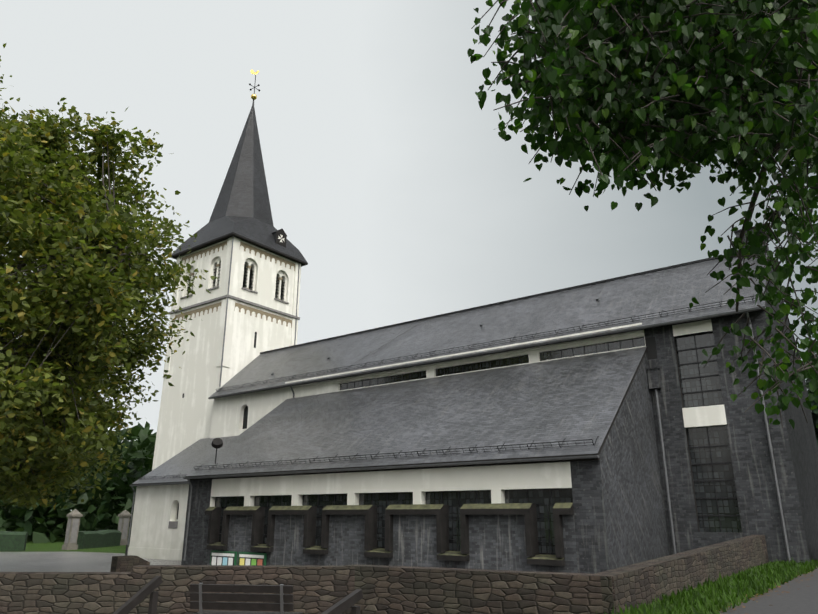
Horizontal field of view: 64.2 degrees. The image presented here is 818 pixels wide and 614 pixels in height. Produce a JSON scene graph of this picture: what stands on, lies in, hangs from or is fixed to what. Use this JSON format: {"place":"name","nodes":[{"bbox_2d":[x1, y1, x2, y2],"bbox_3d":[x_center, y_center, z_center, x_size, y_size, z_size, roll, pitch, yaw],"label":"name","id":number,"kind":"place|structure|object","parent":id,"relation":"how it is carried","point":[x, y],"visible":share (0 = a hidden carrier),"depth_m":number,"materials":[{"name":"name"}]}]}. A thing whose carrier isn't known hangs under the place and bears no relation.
{"place":"outdoors","nodes":[
{"label":"outdoors","id":0,"kind":"place"},
{"bbox_2d":[0,522,127,552],"bbox_3d":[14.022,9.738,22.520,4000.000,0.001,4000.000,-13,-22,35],"label":"ground","id":1,"kind":"structure","parent":0,"point":[55,546],"depth_m":49.45,"materials":[{"name":"green plant"}]},
{"bbox_2d":[0,531,27,550],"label":"hedge","id":2,"kind":"object","parent":1,"relation":"on","point":[12,541],"visible":1,"depth_m":46.12,"materials":[{"name":"green plant"}]},
{"bbox_2d":[62,509,82,549],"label":"gate pillar","id":3,"kind":"structure","parent":1,"relation":"on","point":[74,516],"depth_m":47.93,"materials":[{"name":"stone"}]},
{"bbox_2d":[0,421,156,542],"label":"tree","id":4,"kind":"object","parent":1,"relation":"on","point":[116,492],"visible":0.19,"depth_m":64.44,"materials":[{"name":"green plant"}]},
{"bbox_2d":[77,530,121,548],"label":"hedge","id":5,"kind":"object","parent":1,"relation":"on","point":[97,539],"visible":0.92,"depth_m":50.68,"materials":[{"name":"green plant"}]},
{"bbox_2d":[118,509,130,544],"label":"gate pillar","id":6,"kind":"structure","parent":1,"relation":"on","point":[124,520],"depth_m":55.16,"materials":[{"name":"stone"}]},
{"bbox_2d":[0,535,768,613],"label":"boundary wall","id":7,"kind":"structure","parent":1,"relation":"on","point":[317,589],"depth_m":13.37,"materials":[{"name":"stone"}]},
{"bbox_2d":[208,228,817,562],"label":"church nave","id":8,"kind":"structure","parent":1,"relation":"on","point":[730,469],"depth_m":27.97,"materials":[{"name":"grey stone"}]},
{"bbox_2d":[181,347,668,573],"bbox_3d":[-0.751,7.410,30.243,22.320,9.530,6.975,-13,-22,35],"label":"church aisle","id":9,"kind":"object","parent":8,"relation":"attached to","point":[508,468],"visible":0.96,"depth_m":26.39,"materials":[{"name":"grey stone"}]},
{"bbox_2d":[0,552,181,571],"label":"forecourt paving","id":10,"kind":"structure","parent":0,"point":[55,562],"depth_m":35.60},
{"bbox_2d":[0,43,218,509],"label":"tree","id":11,"kind":"object","parent":10,"relation":"on","point":[68,224],"visible":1,"depth_m":22.11,"materials":[{"name":"green plant"}]},
{"bbox_2d":[110,555,149,571],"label":"stair cheek wall","id":12,"kind":"structure","parent":10,"relation":"on","point":[126,563],"depth_m":28.59,"materials":[{"name":"stone"}]},
{"bbox_2d":[152,236,300,469],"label":"church tower","id":13,"kind":"structure","parent":0,"point":[246,309],"depth_m":49.07,"materials":[{"name":"white paint"}]},
{"bbox_2d":[127,435,238,560],"bbox_3d":[-12.418,11.384,39.603,8.590,7.650,4.865,-13,-22,35],"label":"church annex","id":14,"kind":"object","parent":13,"relation":"attached to","point":[157,529],"visible":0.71,"depth_m":38.90,"materials":[{"name":"white paint"}]},
{"bbox_2d":[171,69,307,266],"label":"church spire","id":15,"kind":"structure","parent":13,"relation":"on","point":[242,210],"depth_m":53.39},
{"bbox_2d":[0,0,817,449],"label":"sky","id":16,"kind":"structure","parent":0,"point":[402,200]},
{"bbox_2d":[596,557,817,613],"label":"grass","id":17,"kind":"structure","parent":0,"point":[712,594],"depth_m":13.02,"materials":[{"name":"green plant"}]},
{"bbox_2d":[804,340,817,445],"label":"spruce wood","id":18,"kind":"object","parent":17,"relation":"on","point":[814,412],"visible":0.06,"depth_m":36.91,"materials":[{"name":"green plant"}]},
{"bbox_2d":[719,567,817,613],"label":"terrace path","id":19,"kind":"structure","parent":0,"point":[801,597],"depth_m":12.99,"materials":[{"name":"concrete"}]},
{"bbox_2d":[113,576,162,613],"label":"handrail","id":20,"kind":"object","parent":19,"relation":"on","point":[139,596],"visible":1,"depth_m":10.28,"materials":[{"name":"brown wood"}]},
{"bbox_2d":[190,583,302,613],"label":"bench","id":21,"kind":"object","parent":19,"relation":"on","point":[203,602],"visible":1,"depth_m":10.25,"materials":[{"name":"brown wood"}]},
{"bbox_2d":[321,589,362,613],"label":"handrail","id":22,"kind":"object","parent":19,"relation":"on","point":[347,601],"visible":1,"depth_m":9.10,"materials":[{"name":"brown wood"}]},
{"bbox_2d":[467,0,817,428],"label":"tree","id":23,"kind":"object","parent":19,"relation":"on","point":[673,84],"visible":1,"depth_m":3.70,"materials":[{"name":"green plant"}]},
{"bbox_2d":[720,571,812,613],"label":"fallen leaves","id":24,"kind":"object","parent":19,"relation":"on","point":[753,599],"visible":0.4,"depth_m":13.71,"materials":[{"name":"green plant"}]}
]}

